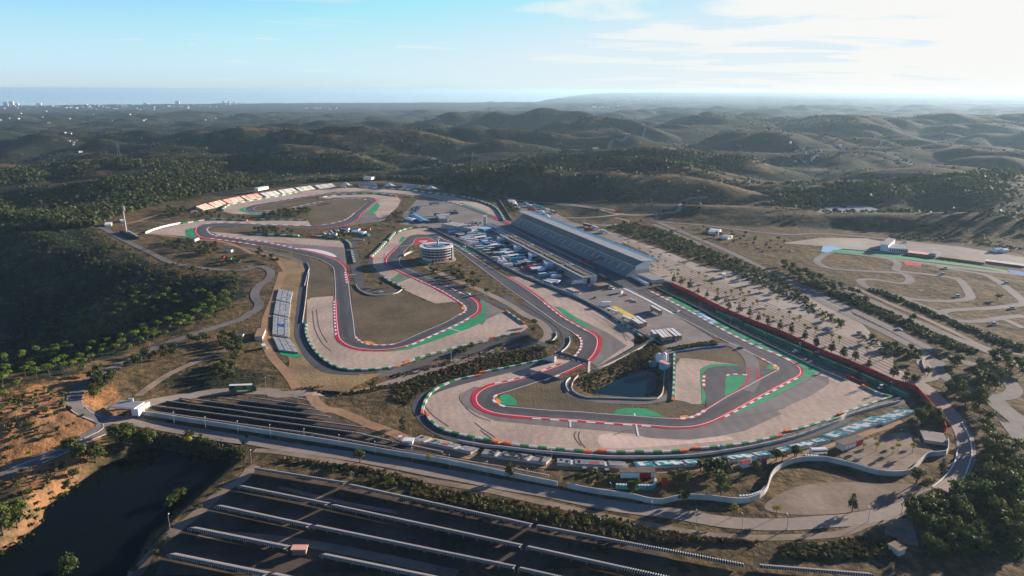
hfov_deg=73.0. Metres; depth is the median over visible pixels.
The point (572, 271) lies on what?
pit building
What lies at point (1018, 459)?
broadleaf tree
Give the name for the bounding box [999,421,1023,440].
perimeter road
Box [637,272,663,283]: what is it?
covered bays
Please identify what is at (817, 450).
minibus
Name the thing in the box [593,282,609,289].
service block
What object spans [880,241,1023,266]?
kart yard
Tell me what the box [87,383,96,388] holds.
oak tree
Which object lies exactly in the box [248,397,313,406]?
solar row
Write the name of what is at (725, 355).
infield grass
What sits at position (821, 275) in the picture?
wild tree
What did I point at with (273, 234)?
tyre barrier
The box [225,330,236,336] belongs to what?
oak tree
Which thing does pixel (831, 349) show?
conifer tree
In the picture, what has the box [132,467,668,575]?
solar field soil
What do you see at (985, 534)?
broadleaf tree
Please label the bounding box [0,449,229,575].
lake
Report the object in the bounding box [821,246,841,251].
blue paint
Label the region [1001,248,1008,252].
tent
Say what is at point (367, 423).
dirt track
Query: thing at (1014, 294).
kart track
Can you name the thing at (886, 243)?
kart clubhouse
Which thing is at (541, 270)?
tent
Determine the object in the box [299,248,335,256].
white paint
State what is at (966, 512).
broadleaf tree
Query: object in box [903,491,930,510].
broadleaf tree
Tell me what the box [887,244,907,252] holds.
kart pavilion
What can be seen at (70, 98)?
sea
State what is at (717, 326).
kerb
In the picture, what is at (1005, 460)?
broadleaf tree
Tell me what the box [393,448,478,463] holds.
solar row
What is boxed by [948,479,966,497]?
broadleaf tree
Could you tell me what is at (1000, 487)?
broadleaf tree
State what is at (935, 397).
perimeter road
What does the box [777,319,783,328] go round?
conifer tree
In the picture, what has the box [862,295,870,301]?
wild tree
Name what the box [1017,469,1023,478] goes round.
broadleaf tree
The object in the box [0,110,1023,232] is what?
woodland
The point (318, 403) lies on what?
dirt track
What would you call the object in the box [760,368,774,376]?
short track
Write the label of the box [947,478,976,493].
broadleaf tree
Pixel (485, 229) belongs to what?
blue hall
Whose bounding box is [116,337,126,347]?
stone pine
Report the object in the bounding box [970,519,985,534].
broadleaf tree
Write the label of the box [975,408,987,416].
broadleaf tree
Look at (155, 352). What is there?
oak tree
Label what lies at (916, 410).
broadleaf tree
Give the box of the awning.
[513,263,520,266]
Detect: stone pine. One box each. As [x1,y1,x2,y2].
[0,363,10,369]
[0,369,12,381]
[0,373,8,387]
[0,390,8,400]
[11,379,19,389]
[18,365,29,376]
[25,361,35,367]
[28,366,41,378]
[31,345,39,353]
[40,347,50,357]
[40,363,53,376]
[50,346,58,356]
[50,357,60,367]
[57,361,67,369]
[58,354,67,361]
[77,358,87,367]
[87,340,95,347]
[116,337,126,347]
[128,330,137,339]
[135,337,143,346]
[148,331,158,340]
[164,316,171,325]
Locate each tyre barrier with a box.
[182,218,247,223]
[221,186,345,210]
[249,233,298,235]
[256,219,307,220]
[305,322,400,370]
[311,235,338,237]
[318,193,396,197]
[350,249,355,263]
[360,187,459,195]
[369,241,386,257]
[382,276,404,288]
[396,226,425,232]
[403,339,487,363]
[421,374,480,413]
[426,413,499,443]
[460,195,505,220]
[479,358,544,373]
[489,331,519,338]
[503,441,591,452]
[505,310,525,323]
[598,448,688,452]
[611,317,644,337]
[671,352,674,400]
[692,433,782,448]
[783,417,837,432]
[837,396,891,414]
[861,384,892,396]
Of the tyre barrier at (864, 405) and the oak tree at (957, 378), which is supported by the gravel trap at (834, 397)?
the tyre barrier at (864, 405)
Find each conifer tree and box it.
[505,459,514,478]
[687,278,692,289]
[736,302,742,311]
[746,306,752,315]
[755,312,760,319]
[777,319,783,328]
[788,322,794,333]
[802,330,808,340]
[813,335,819,345]
[830,341,835,350]
[840,346,847,357]
[848,493,858,511]
[852,348,859,361]
[866,358,872,367]
[889,361,899,376]
[901,368,910,381]
[937,458,947,473]
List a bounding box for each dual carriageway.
[651,224,932,354]
[656,222,939,351]
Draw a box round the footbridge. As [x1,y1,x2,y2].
[544,351,589,372]
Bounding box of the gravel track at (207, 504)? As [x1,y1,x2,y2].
[127,464,259,575]
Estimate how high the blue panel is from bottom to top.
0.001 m
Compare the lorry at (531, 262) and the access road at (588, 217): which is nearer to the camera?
the lorry at (531, 262)
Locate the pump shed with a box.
[648,361,657,366]
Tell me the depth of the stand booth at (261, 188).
1240.37 m
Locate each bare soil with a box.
[764,482,927,514]
[839,432,932,470]
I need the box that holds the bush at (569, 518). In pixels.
[566,515,574,522]
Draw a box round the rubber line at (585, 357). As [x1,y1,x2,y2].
[197,201,789,422]
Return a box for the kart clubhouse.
[880,238,894,250]
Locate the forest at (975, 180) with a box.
[448,114,1022,204]
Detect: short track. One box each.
[704,366,745,407]
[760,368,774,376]
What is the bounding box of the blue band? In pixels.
[835,247,904,254]
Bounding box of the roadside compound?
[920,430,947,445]
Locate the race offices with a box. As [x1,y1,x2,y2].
[487,223,511,234]
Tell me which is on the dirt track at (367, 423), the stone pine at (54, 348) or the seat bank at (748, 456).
the seat bank at (748, 456)
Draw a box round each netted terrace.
[714,311,742,324]
[743,324,812,356]
[817,356,856,375]
[859,373,907,397]
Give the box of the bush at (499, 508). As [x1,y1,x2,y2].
[497,506,505,511]
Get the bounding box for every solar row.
[145,410,236,423]
[152,405,256,418]
[165,553,269,575]
[166,401,247,413]
[179,398,237,405]
[186,527,290,550]
[213,505,312,528]
[216,397,321,411]
[235,485,329,505]
[236,405,330,418]
[236,423,310,433]
[245,412,363,427]
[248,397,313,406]
[254,468,347,483]
[255,419,353,433]
[267,572,289,575]
[310,525,515,571]
[311,433,394,448]
[318,553,435,575]
[328,504,522,548]
[345,484,532,528]
[353,432,393,441]
[393,442,443,453]
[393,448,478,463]
[477,462,504,467]
[513,468,548,476]
[517,566,561,575]
[525,545,666,575]
[535,524,743,568]
[758,564,873,575]
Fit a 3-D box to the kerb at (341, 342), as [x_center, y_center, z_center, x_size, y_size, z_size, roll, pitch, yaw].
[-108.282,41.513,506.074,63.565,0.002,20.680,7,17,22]
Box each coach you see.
[542,279,552,284]
[566,288,575,293]
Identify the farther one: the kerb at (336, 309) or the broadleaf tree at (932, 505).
the kerb at (336, 309)
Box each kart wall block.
[939,256,984,263]
[985,259,1023,266]
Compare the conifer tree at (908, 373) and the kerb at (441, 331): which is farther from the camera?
the kerb at (441, 331)
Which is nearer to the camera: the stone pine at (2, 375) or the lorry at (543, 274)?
the stone pine at (2, 375)
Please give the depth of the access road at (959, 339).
543.27 m
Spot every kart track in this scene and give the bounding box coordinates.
[813,251,975,301]
[835,252,1022,275]
[889,292,1015,343]
[936,266,1023,322]
[1002,319,1023,327]
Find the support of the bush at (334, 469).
on the ground at (674, 110)
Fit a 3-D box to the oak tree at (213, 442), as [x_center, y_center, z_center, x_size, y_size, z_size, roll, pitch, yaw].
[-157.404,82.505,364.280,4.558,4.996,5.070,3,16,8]
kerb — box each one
[9,424,103,468]
[42,434,105,462]
[194,227,221,240]
[201,222,313,225]
[210,238,255,244]
[214,234,297,248]
[298,249,346,267]
[318,201,376,228]
[333,300,339,333]
[333,301,336,334]
[335,335,406,350]
[344,270,349,282]
[354,336,396,344]
[384,246,410,276]
[407,317,471,345]
[411,277,461,304]
[438,236,476,257]
[468,296,481,317]
[471,383,523,417]
[490,217,510,223]
[492,393,504,406]
[495,365,555,383]
[496,363,562,384]
[506,276,544,300]
[524,416,650,425]
[532,418,650,426]
[539,373,563,381]
[542,301,587,329]
[564,364,584,373]
[570,333,582,360]
[586,329,601,361]
[648,290,789,359]
[651,417,719,428]
[675,408,706,419]
[702,374,705,387]
[718,377,795,418]
[725,378,797,416]
[788,360,803,377]
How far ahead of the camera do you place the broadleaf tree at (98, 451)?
348.29 m
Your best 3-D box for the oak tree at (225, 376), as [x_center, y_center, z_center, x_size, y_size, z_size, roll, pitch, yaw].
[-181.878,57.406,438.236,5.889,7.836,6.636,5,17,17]
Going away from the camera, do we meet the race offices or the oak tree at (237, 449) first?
the oak tree at (237, 449)
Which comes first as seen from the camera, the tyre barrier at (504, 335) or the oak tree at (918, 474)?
the oak tree at (918, 474)
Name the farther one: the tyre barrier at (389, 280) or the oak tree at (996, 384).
the tyre barrier at (389, 280)
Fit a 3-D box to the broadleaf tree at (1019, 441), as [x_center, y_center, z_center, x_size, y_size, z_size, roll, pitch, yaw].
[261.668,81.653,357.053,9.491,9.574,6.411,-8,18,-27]
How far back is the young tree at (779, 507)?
301.83 m
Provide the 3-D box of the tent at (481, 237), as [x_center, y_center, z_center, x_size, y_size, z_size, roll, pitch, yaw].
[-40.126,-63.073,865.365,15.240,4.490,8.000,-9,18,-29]
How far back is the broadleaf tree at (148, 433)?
365.96 m
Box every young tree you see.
[184,436,192,444]
[730,503,739,516]
[772,505,781,515]
[925,477,932,484]
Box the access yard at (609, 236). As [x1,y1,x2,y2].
[519,203,621,243]
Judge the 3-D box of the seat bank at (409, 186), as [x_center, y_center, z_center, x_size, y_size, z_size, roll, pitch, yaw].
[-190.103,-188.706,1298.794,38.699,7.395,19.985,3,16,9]
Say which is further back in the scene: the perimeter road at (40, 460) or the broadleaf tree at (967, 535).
the perimeter road at (40, 460)
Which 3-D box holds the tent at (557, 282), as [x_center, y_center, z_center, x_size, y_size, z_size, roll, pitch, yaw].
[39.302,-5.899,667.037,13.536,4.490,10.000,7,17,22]
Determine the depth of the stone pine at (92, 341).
574.16 m
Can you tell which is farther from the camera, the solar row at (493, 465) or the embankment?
the embankment
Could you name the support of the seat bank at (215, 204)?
on the embankment
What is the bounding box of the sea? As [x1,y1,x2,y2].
[0,92,597,105]
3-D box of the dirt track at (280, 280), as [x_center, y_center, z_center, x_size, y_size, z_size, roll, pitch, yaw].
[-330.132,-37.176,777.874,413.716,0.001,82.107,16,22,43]
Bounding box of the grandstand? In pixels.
[511,211,659,276]
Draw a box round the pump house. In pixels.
[659,360,670,369]
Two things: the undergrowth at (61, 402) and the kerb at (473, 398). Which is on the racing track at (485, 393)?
the kerb at (473, 398)
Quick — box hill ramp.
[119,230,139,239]
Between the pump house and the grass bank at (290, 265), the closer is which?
the pump house
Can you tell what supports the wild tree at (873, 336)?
on the parking lot
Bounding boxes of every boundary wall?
[142,411,557,485]
[143,401,149,408]
[145,222,180,233]
[302,274,308,322]
[355,283,401,295]
[567,438,948,503]
[571,369,664,399]
[932,449,957,486]
[962,422,971,478]
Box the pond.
[592,368,656,397]
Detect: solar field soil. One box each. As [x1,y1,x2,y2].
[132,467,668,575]
[207,397,550,479]
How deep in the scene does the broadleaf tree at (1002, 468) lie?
328.85 m
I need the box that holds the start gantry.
[583,257,602,267]
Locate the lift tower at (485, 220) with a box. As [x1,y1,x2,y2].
[483,215,486,226]
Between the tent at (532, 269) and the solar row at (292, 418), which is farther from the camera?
the tent at (532, 269)
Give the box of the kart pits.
[908,251,935,257]
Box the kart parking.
[786,238,879,249]
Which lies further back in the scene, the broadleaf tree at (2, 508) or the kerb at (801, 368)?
the kerb at (801, 368)
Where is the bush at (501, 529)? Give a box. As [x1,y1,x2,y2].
[496,526,504,531]
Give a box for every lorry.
[229,383,257,391]
[467,241,478,244]
[497,259,507,262]
[510,257,521,261]
[524,264,536,268]
[526,261,536,264]
[538,272,548,276]
[548,266,555,270]
[551,274,561,277]
[566,279,577,283]
[571,279,582,284]
[598,301,610,306]
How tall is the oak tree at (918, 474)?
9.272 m
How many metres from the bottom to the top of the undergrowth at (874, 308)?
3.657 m
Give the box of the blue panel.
[696,313,715,322]
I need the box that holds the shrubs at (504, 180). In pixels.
[0,116,1023,368]
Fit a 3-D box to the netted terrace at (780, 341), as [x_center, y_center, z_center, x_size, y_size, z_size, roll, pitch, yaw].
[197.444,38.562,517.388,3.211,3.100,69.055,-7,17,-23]
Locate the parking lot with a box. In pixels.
[599,229,910,379]
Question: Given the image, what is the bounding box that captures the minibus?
[809,447,827,454]
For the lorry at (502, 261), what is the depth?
742.73 m
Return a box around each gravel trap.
[149,220,309,235]
[212,232,346,269]
[223,188,501,218]
[306,296,527,368]
[322,194,400,220]
[373,227,457,302]
[424,359,892,452]
[509,276,633,365]
[675,358,737,403]
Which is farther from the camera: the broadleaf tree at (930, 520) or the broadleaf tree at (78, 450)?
the broadleaf tree at (78, 450)
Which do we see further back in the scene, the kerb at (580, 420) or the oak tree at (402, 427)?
the kerb at (580, 420)
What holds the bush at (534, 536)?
on the solar field soil at (247, 554)
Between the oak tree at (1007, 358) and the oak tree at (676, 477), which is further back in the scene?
the oak tree at (1007, 358)
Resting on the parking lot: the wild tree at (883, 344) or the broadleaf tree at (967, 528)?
the wild tree at (883, 344)
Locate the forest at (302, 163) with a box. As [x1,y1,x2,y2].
[103,153,459,185]
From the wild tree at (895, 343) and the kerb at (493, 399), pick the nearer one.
the kerb at (493, 399)
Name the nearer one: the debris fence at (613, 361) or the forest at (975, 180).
the debris fence at (613, 361)
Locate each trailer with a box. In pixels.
[598,273,605,280]
[607,307,618,313]
[621,315,631,321]
[631,319,640,326]
[632,317,643,327]
[635,316,646,325]
[650,305,661,314]
[650,330,656,338]
[655,330,665,341]
[658,329,668,340]
[662,329,672,340]
[666,328,677,340]
[670,328,681,339]
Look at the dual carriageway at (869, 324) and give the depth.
581.54 m
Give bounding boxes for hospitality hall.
[435,214,446,221]
[442,222,482,231]
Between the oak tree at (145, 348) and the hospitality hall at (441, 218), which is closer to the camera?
the oak tree at (145, 348)
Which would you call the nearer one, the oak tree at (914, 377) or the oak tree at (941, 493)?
the oak tree at (941, 493)
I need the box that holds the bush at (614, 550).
[611,548,619,554]
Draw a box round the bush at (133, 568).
[129,565,137,571]
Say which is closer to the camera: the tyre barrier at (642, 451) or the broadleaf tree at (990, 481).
the broadleaf tree at (990, 481)
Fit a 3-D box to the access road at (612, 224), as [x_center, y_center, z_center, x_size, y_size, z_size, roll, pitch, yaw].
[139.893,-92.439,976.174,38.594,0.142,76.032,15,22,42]
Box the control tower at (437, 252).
[418,239,455,263]
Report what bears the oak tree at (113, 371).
on the ground at (674, 110)
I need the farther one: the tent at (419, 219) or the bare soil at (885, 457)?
the tent at (419, 219)
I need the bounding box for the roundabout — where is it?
[929,355,1022,399]
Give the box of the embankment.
[190,182,444,212]
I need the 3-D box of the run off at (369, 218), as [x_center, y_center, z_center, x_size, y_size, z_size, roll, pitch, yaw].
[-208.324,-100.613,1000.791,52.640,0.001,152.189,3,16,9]
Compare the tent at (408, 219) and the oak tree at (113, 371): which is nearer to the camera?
the oak tree at (113, 371)
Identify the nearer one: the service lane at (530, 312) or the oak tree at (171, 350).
the oak tree at (171, 350)
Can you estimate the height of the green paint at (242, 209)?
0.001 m
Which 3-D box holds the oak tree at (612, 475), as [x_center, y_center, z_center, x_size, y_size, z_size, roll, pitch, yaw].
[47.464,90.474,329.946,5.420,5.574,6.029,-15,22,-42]
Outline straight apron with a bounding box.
[506,220,716,338]
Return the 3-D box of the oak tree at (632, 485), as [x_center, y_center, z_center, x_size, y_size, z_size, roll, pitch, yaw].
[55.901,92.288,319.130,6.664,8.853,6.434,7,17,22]
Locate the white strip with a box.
[623,288,673,313]
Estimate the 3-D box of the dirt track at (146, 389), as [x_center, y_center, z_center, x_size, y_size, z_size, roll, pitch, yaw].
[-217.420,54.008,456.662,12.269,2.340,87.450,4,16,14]
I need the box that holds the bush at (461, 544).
[455,543,464,549]
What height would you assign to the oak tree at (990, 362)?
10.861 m
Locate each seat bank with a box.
[196,203,214,210]
[208,200,225,207]
[223,196,243,203]
[241,193,261,199]
[260,191,279,196]
[272,315,288,337]
[273,337,298,352]
[274,301,290,317]
[276,289,292,302]
[278,188,296,193]
[295,186,314,190]
[315,183,333,188]
[358,183,377,186]
[401,185,419,188]
[414,435,479,453]
[481,449,551,464]
[557,458,626,467]
[633,459,698,467]
[706,451,773,461]
[770,437,829,452]
[821,416,890,440]
[875,409,914,425]
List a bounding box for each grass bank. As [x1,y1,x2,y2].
[272,272,381,391]
[274,256,304,272]
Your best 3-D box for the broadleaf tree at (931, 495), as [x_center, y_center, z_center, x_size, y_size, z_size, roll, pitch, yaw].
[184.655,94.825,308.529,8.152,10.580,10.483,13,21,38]
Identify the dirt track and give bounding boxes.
[121,214,159,224]
[121,233,286,299]
[134,349,228,395]
[196,532,458,575]
[253,448,882,540]
[261,272,300,389]
[277,486,397,513]
[306,394,332,412]
[306,394,907,472]
[854,287,1023,355]
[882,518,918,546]
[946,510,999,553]
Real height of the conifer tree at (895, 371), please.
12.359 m
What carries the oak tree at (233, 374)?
on the ground at (674, 110)
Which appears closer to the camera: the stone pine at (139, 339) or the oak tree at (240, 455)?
the oak tree at (240, 455)
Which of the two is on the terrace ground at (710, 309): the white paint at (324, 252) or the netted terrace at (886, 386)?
the netted terrace at (886, 386)
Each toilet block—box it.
[181,237,198,241]
[619,467,655,477]
[835,434,864,450]
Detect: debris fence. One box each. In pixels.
[430,225,653,338]
[458,397,900,458]
[590,338,654,370]
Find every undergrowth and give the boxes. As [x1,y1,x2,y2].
[0,228,239,458]
[0,441,1023,558]
[130,426,897,559]
[299,339,717,404]
[608,221,1023,357]
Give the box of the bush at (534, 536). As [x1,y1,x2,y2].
[531,532,538,539]
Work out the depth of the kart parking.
853.09 m
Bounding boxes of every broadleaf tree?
[0,501,13,516]
[0,502,13,517]
[0,514,15,535]
[8,497,28,511]
[8,505,28,528]
[23,420,36,429]
[55,552,79,575]
[60,437,79,453]
[67,467,79,478]
[70,444,86,461]
[86,445,107,462]
[87,442,101,450]
[105,424,116,435]
[109,431,121,444]
[117,426,134,445]
[119,422,136,431]
[131,429,145,444]
[140,426,157,442]
[162,493,179,506]
[173,487,187,497]
[368,380,376,388]
[399,416,407,425]
[677,490,690,503]
[711,469,730,495]
[901,497,921,518]
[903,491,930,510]
[904,508,928,523]
[914,408,925,420]
[916,490,938,502]
[917,409,930,423]
[921,500,938,512]
[921,533,942,549]
[923,513,937,532]
[925,401,933,410]
[926,506,944,517]
[930,408,942,421]
[931,522,946,535]
[934,413,948,424]
[934,498,949,512]
[936,543,949,553]
[939,514,962,528]
[939,522,960,535]
[941,532,956,541]
[946,492,969,511]
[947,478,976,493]
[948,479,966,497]
[955,499,975,521]
[956,390,977,405]
[960,524,977,535]
[961,529,973,546]
[963,472,977,482]
[966,493,980,505]
[968,536,992,551]
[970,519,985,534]
[971,403,979,412]
[973,392,990,406]
[973,480,996,499]
[973,518,987,529]
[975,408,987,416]
[976,386,989,404]
[976,417,989,423]
[976,478,994,491]
[977,529,992,539]
[979,435,993,449]
[979,453,992,462]
[980,423,994,436]
[981,464,998,476]
[982,461,998,467]
[982,493,998,509]
[983,409,997,418]
[983,474,994,483]
[984,430,1011,445]
[985,420,996,430]
[987,443,1002,457]
[988,494,1008,516]
[993,481,1012,495]
[995,508,1023,522]
[996,464,1016,480]
[996,517,1023,541]
[998,442,1006,453]
[999,446,1018,457]
[1001,490,1017,506]
[1002,457,1010,465]
[1003,470,1023,489]
[1007,460,1022,472]
[1010,438,1023,450]
[1010,499,1023,511]
[1011,485,1023,501]
[1014,520,1023,542]
[1015,503,1023,519]
[1016,457,1023,469]
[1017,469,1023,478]
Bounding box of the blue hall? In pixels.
[479,226,491,232]
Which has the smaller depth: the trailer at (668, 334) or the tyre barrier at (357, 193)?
the trailer at (668, 334)
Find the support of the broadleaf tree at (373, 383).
on the ground at (674, 110)
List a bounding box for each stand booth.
[254,186,268,190]
[363,176,373,179]
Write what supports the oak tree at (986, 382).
on the ground at (674, 110)
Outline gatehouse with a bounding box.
[105,398,144,415]
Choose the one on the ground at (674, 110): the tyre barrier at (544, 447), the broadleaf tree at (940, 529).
the broadleaf tree at (940, 529)
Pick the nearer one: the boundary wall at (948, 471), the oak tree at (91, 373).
the boundary wall at (948, 471)
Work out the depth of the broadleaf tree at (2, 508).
290.93 m
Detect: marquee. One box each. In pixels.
[708,229,720,234]
[721,235,732,239]
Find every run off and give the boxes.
[271,242,346,270]
[339,212,380,226]
[392,274,410,282]
[461,375,828,438]
[480,299,500,324]
[553,305,625,365]
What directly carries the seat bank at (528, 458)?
on the dirt track at (367, 423)
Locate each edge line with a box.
[196,205,800,426]
[207,203,778,418]
[244,191,561,247]
[254,193,577,260]
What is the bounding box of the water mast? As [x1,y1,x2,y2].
[120,206,128,232]
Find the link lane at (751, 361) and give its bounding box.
[725,342,759,391]
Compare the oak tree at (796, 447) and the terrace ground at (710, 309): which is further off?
the terrace ground at (710, 309)
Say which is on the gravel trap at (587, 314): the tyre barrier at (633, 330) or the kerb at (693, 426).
the tyre barrier at (633, 330)
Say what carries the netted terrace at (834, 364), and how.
on the terrace ground at (710, 309)
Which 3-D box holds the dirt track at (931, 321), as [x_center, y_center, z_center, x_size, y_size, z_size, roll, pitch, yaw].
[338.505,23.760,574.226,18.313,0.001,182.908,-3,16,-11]
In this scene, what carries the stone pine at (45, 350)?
on the ground at (674, 110)
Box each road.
[0,420,114,477]
[66,265,274,423]
[90,227,255,270]
[100,415,975,529]
[125,341,537,417]
[424,266,552,348]
[442,157,544,166]
[466,175,507,196]
[501,196,614,210]
[544,196,707,215]
[553,213,621,217]
[590,218,629,225]
[592,127,646,148]
[654,221,885,239]
[836,285,1018,366]
[900,354,939,383]
[914,383,964,419]
[987,398,1023,426]
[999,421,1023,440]
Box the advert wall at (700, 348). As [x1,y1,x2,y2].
[676,345,725,352]
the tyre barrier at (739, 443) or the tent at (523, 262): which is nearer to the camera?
the tyre barrier at (739, 443)
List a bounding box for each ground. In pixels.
[0,92,1023,575]
[698,301,911,400]
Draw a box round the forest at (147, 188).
[0,155,272,230]
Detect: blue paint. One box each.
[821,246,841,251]
[1008,269,1023,275]
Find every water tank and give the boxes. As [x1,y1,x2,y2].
[655,353,660,362]
[661,352,666,360]
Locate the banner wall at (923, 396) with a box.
[672,281,946,430]
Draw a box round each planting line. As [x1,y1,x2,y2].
[621,237,892,359]
[624,240,892,362]
[627,243,892,365]
[637,249,891,368]
[651,261,882,373]
[655,261,891,374]
[659,261,889,370]
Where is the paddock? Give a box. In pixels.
[400,200,713,346]
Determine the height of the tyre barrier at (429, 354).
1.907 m
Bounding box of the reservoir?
[818,205,877,212]
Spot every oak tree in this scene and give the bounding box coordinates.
[57,391,66,398]
[68,434,79,440]
[86,369,96,377]
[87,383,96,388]
[88,390,97,398]
[91,363,103,370]
[91,378,103,384]
[94,369,103,374]
[95,374,106,381]
[96,382,105,390]
[103,373,115,383]
[107,369,117,380]
[122,360,131,367]
[128,353,138,359]
[131,356,141,366]
[140,346,150,355]
[140,349,148,354]
[150,350,158,356]
[157,350,167,358]
[167,347,176,356]
[168,342,176,347]
[184,430,195,436]
[194,433,202,440]
[201,333,209,342]
[201,436,209,443]
[208,439,215,446]
[210,369,218,379]
[214,362,224,372]
[217,365,223,373]
[218,329,226,334]
[218,339,227,347]
[220,373,229,382]
[222,367,230,373]
[222,447,229,452]
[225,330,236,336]
[226,344,235,353]
[229,353,238,361]
[229,371,238,381]
[233,446,243,453]
[235,343,242,352]
[237,451,244,459]
[353,449,365,461]
[398,424,406,432]
[550,339,558,347]
[574,472,583,480]
[584,476,593,485]
[588,467,599,477]
[594,471,604,483]
[607,472,618,479]
[627,478,640,492]
[668,469,681,481]
[672,474,682,485]
[678,470,691,484]
[695,458,709,471]
[702,466,716,476]
[705,456,714,461]
[706,460,714,466]
[711,461,724,470]
[714,457,725,464]
[720,460,732,474]
[721,456,730,465]
[750,460,761,471]
[771,448,781,460]
[778,451,787,460]
[789,444,802,455]
[792,449,801,456]
[879,349,889,357]
[908,313,917,319]
[909,467,926,483]
[911,374,921,383]
[912,352,921,361]
[924,366,933,375]
[929,487,948,500]
[939,335,949,344]
[942,340,952,348]
[943,380,955,392]
[945,343,955,350]
[948,371,964,381]
[950,360,959,367]
[954,354,964,359]
[954,384,965,392]
[957,381,967,391]
[970,367,983,381]
[973,357,986,362]
[976,360,993,367]
[976,374,986,384]
[978,364,992,372]
[981,380,991,386]
[983,371,999,384]
[988,349,998,356]
[989,364,1002,371]
[991,381,1001,390]
[992,356,1001,364]
[993,368,1009,378]
[996,347,1009,357]
[996,370,1008,382]
[1001,353,1012,361]
[1005,363,1014,370]
[1012,356,1023,360]
[1017,359,1023,366]
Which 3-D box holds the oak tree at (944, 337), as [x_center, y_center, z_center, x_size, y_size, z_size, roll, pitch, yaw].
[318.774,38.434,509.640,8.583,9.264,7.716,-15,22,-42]
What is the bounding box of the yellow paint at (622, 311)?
[612,306,634,317]
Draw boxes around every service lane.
[222,244,302,262]
[294,255,533,376]
[342,240,404,292]
[352,240,364,283]
[367,258,406,288]
[399,257,511,309]
[412,346,906,459]
[425,227,646,335]
[503,296,558,346]
[520,301,571,353]
[561,342,727,404]
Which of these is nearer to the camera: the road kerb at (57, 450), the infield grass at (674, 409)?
the road kerb at (57, 450)
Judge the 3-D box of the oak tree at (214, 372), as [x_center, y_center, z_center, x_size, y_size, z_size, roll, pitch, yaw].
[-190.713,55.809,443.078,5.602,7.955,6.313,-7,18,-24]
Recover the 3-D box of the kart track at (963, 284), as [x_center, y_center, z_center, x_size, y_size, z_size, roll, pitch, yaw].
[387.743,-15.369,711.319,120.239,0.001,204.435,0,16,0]
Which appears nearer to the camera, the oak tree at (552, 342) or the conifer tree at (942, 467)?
the conifer tree at (942, 467)
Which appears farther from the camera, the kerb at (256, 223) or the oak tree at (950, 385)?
the kerb at (256, 223)
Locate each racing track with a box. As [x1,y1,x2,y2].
[197,200,798,426]
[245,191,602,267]
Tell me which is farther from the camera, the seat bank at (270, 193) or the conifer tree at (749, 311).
the seat bank at (270, 193)
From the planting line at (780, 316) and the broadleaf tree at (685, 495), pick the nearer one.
the broadleaf tree at (685, 495)
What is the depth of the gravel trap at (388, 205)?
1142.54 m
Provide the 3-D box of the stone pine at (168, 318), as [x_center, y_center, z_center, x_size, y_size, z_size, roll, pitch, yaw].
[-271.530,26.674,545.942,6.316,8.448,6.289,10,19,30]
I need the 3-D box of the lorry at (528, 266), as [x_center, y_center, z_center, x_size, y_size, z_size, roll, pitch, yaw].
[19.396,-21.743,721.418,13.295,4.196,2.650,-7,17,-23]
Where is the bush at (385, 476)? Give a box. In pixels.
[382,474,389,479]
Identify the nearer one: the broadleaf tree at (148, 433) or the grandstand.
the broadleaf tree at (148, 433)
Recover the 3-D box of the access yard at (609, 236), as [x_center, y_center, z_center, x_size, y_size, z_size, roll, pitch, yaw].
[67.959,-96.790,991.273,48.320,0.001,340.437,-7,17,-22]
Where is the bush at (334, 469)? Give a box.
[329,466,337,472]
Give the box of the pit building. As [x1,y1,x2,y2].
[497,234,596,283]
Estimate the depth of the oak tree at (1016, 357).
471.41 m
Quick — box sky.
[0,0,1023,93]
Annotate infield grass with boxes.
[209,226,259,234]
[233,246,330,296]
[256,199,319,210]
[307,274,334,298]
[308,204,350,225]
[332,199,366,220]
[350,284,463,343]
[499,374,629,412]
[604,399,705,417]
[675,347,769,367]
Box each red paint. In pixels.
[413,238,433,243]
[707,367,748,409]
[756,368,775,380]
[903,260,920,265]
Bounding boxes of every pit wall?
[522,233,591,266]
[561,243,648,284]
[596,273,622,286]
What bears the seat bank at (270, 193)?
on the embankment
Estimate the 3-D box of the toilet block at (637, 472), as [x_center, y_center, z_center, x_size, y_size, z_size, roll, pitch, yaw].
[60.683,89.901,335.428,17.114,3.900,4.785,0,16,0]
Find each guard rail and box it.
[656,287,845,379]
[845,374,866,382]
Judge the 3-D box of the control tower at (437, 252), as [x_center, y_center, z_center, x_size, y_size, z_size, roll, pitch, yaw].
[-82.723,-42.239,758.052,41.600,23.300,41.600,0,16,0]
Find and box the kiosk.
[582,466,586,472]
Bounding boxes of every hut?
[104,222,111,226]
[254,328,265,340]
[290,545,307,555]
[403,437,414,445]
[887,541,906,556]
[930,251,940,256]
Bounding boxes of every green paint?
[185,228,197,236]
[239,207,282,213]
[279,351,300,357]
[365,203,379,213]
[389,300,486,350]
[452,242,477,253]
[499,394,516,405]
[556,307,590,329]
[612,408,662,416]
[666,297,819,414]
[700,363,737,403]
[725,375,745,395]
[765,364,776,369]
[832,249,1007,271]
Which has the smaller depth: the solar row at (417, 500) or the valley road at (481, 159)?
the solar row at (417, 500)
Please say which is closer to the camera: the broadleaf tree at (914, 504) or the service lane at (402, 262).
the broadleaf tree at (914, 504)
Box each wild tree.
[816,272,824,280]
[816,279,824,288]
[837,282,844,288]
[837,321,844,328]
[847,286,854,291]
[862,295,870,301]
[869,333,876,338]
[880,342,887,347]
[890,341,899,349]
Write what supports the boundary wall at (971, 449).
on the ground at (674, 110)
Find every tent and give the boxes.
[351,230,366,233]
[403,217,415,221]
[408,214,427,222]
[473,235,486,238]
[479,238,491,242]
[492,245,502,249]
[503,251,513,254]
[516,260,531,264]
[529,266,543,271]
[536,268,546,272]
[545,279,560,285]
[661,477,667,483]
[738,459,749,467]
[760,458,766,464]
[991,248,1001,252]
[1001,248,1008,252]

